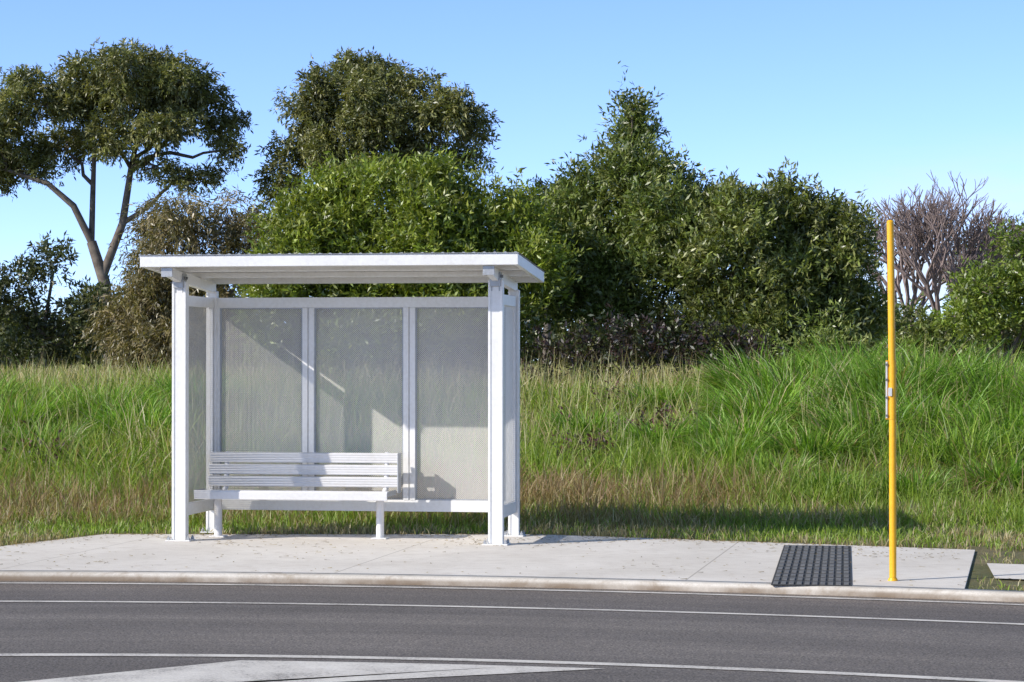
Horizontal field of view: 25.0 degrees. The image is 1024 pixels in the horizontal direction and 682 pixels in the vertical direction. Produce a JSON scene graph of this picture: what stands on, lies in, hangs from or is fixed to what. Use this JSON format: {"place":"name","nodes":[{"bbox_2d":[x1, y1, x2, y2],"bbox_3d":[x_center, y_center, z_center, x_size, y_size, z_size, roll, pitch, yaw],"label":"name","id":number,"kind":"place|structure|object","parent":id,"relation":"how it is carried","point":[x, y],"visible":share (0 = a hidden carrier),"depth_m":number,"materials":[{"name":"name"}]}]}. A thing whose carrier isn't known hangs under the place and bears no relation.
{"place":"outdoors","nodes":[
{"label":"outdoors","id":0,"kind":"place"},
{"bbox_2d":[0,534,974,588],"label":"footpath","id":1,"kind":"structure","parent":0,"point":[605,558],"depth_m":18.76,"materials":[{"name":"concrete"}]},
{"bbox_2d":[194,451,401,538],"bbox_3d":[-1.929,1.392,20.890,1.790,0.764,0.592,0,0,9],"label":"park bench","id":2,"kind":"object","parent":1,"relation":"on","point":[385,482],"visible":1,"depth_m":21.02,"materials":[{"name":"metal"}]},
{"bbox_2d":[139,251,544,545],"bbox_3d":[-1.471,0.510,20.617,3.346,2.522,1.582,0,0,9],"label":"bus shelter","id":3,"kind":"object","parent":1,"relation":"on","point":[498,272],"visible":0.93,"depth_m":21.17,"materials":[{"name":"metal"}]},
{"bbox_2d":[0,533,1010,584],"bbox_3d":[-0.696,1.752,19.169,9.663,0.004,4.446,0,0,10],"label":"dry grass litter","id":4,"kind":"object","parent":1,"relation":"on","point":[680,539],"visible":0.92,"depth_m":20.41,"materials":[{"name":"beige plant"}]},
{"bbox_2d":[771,545,851,585],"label":"tactile paving","id":5,"kind":"structure","parent":1,"relation":"on","point":[829,565],"depth_m":17.87,"materials":[{"name":"concrete"}]},
{"bbox_2d":[885,220,897,580],"bbox_3d":[2.756,0.430,16.797,0.094,2.620,0.076,0,0,0],"label":"bus stop pole","id":6,"kind":"object","parent":1,"relation":"on","point":[890,380],"visible":1,"depth_m":16.78,"materials":[{"name":"yellow metal"}]},
{"bbox_2d":[0,581,1023,681],"bbox_3d":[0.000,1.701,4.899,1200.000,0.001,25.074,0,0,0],"label":"road","id":7,"kind":"structure","parent":0,"point":[943,649],"depth_m":14.15,"materials":[{"name":"grey asphalt"}]},
{"bbox_2d":[23,660,600,681],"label":"painted median marking","id":8,"kind":"object","parent":7,"relation":"on","point":[271,671],"visible":1,"depth_m":12.26,"materials":[{"name":"paint"}]},
{"bbox_2d":[0,570,1023,601],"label":"kerb","id":9,"kind":"structure","parent":7,"relation":"on","point":[581,583],"depth_m":16.96,"materials":[{"name":"concrete"}]},
{"bbox_2d":[0,653,1023,681],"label":"road centre line","id":10,"kind":"object","parent":7,"relation":"on","point":[500,660],"visible":1,"depth_m":12.75,"materials":[{"name":"paint"}]},
{"bbox_2d":[0,601,1023,624],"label":"road lane line","id":11,"kind":"object","parent":7,"relation":"on","point":[528,608],"visible":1,"depth_m":15.43,"materials":[{"name":"paint"}]},
{"bbox_2d":[0,582,1023,604],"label":"road edge line","id":12,"kind":"object","parent":7,"relation":"on","point":[518,589],"visible":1,"depth_m":16.70,"materials":[{"name":"paint"}]},
{"bbox_2d":[0,0,1023,359],"label":"sky","id":13,"kind":"structure","parent":0,"point":[876,96],"materials":[{"name":"blue"}]},
{"bbox_2d":[0,338,1023,590],"bbox_3d":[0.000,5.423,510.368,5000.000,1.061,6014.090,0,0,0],"label":"ground","id":14,"kind":"structure","parent":0,"point":[979,568],"depth_m":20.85,"materials":[{"name":"green plant"}]},
{"bbox_2d":[0,230,118,374],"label":"acacia tree","id":15,"kind":"object","parent":14,"relation":"on","point":[40,331],"visible":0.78,"depth_m":62.55,"materials":[{"name":"green plant"}]},
{"bbox_2d":[0,37,257,375],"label":"eucalyptus tree","id":16,"kind":"object","parent":14,"relation":"on","point":[177,94],"visible":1,"depth_m":83.07,"materials":[{"name":"green plant"}]},
{"bbox_2d":[74,185,276,374],"bbox_3d":[-7.075,-0.783,49.980,4.478,5.353,3.857,0,-1,-23],"label":"weeping wattle tree","id":17,"kind":"object","parent":14,"relation":"on","point":[141,321],"visible":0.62,"depth_m":49.60,"materials":[{"name":"green plant"}]},
{"bbox_2d":[2,379,709,472],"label":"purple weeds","id":18,"kind":"object","parent":14,"relation":"on","point":[661,412],"visible":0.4,"depth_m":28.20,"materials":[{"name":"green plant"}]},
{"bbox_2d":[244,46,504,212],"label":"eucalyptus tree","id":19,"kind":"object","parent":14,"relation":"on","point":[370,111],"visible":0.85,"depth_m":82.99,"materials":[{"name":"green plant"}]},
{"bbox_2d":[225,140,591,386],"bbox_3d":[-1.804,-1.127,42.034,6.211,4.972,5.719,0,-1,35],"label":"wattle shrub","id":20,"kind":"object","parent":14,"relation":"on","point":[345,210],"visible":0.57,"depth_m":41.36,"materials":[{"name":"green plant"}]},
{"bbox_2d":[0,330,1023,507],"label":"tall grass clumps","id":21,"kind":"object","parent":14,"relation":"on","point":[862,367],"visible":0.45,"depth_m":30.18,"materials":[{"name":"green plant"}]},
{"bbox_2d":[0,272,1023,370],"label":"distant tree line","id":22,"kind":"object","parent":14,"relation":"on","point":[1007,333],"visible":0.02,"depth_m":97.33,"materials":[{"name":"green plant"}]},
{"bbox_2d":[504,173,571,365],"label":"eucalyptus tree","id":23,"kind":"object","parent":14,"relation":"on","point":[540,181],"depth_m":84.96,"materials":[{"name":"green plant"}]},
{"bbox_2d":[521,61,729,374],"bbox_3d":[2.245,-1.600,43.901,4.760,7.531,3.694,0,-1,32],"label":"wattle tree","id":24,"kind":"object","parent":14,"relation":"on","point":[620,262],"visible":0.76,"depth_m":43.23,"materials":[{"name":"green plant"}]},
{"bbox_2d":[520,299,800,387],"bbox_3d":[2.339,0.361,40.264,5.391,2.192,1.984,0,0,0],"label":"purple leaf shrub","id":25,"kind":"object","parent":14,"relation":"on","point":[617,336],"visible":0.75,"depth_m":40.13,"materials":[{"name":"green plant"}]},
{"bbox_2d":[637,156,909,372],"bbox_3d":[4.873,-1.102,43.172,5.068,4.781,3.774,0,-1,-26],"label":"wattle shrub","id":26,"kind":"object","parent":14,"relation":"on","point":[814,257],"visible":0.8,"depth_m":42.26,"materials":[{"name":"green plant"}]},
{"bbox_2d":[717,297,886,367],"bbox_3d":[5.047,0.244,40.298,2.975,2.064,1.812,0,0,0],"label":"wattle shrub","id":27,"kind":"object","parent":14,"relation":"on","point":[826,333],"visible":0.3,"depth_m":40.28,"materials":[{"name":"green plant"}]},
{"bbox_2d":[844,176,1001,346],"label":"bare tree","id":28,"kind":"object","parent":14,"relation":"on","point":[907,268],"visible":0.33,"depth_m":83.77,"materials":[{"name":"grey plant"}]},
{"bbox_2d":[856,292,1023,367],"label":"broadleaf shrub","id":29,"kind":"object","parent":14,"relation":"on","point":[915,333],"visible":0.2,"depth_m":65.32,"materials":[{"name":"green plant"}]},
{"bbox_2d":[866,170,1023,345],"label":"bare tree","id":30,"kind":"object","parent":14,"relation":"on","point":[976,234],"visible":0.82,"depth_m":81.63,"materials":[{"name":"grey plant"}]},
{"bbox_2d":[928,217,1023,363],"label":"broadleaf tree","id":31,"kind":"object","parent":14,"relation":"on","point":[980,295],"visible":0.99,"depth_m":62.67,"materials":[{"name":"green plant"}]},
{"bbox_2d":[937,211,1023,359],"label":"broadleaf tree","id":32,"kind":"object","parent":14,"relation":"on","point":[1013,218],"visible":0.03,"depth_m":89.70,"materials":[{"name":"green plant"}]},
{"bbox_2d":[987,563,1023,578],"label":"side footpath","id":33,"kind":"structure","parent":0,"point":[1008,571],"depth_m":17.62,"materials":[{"name":"concrete"}]}
]}

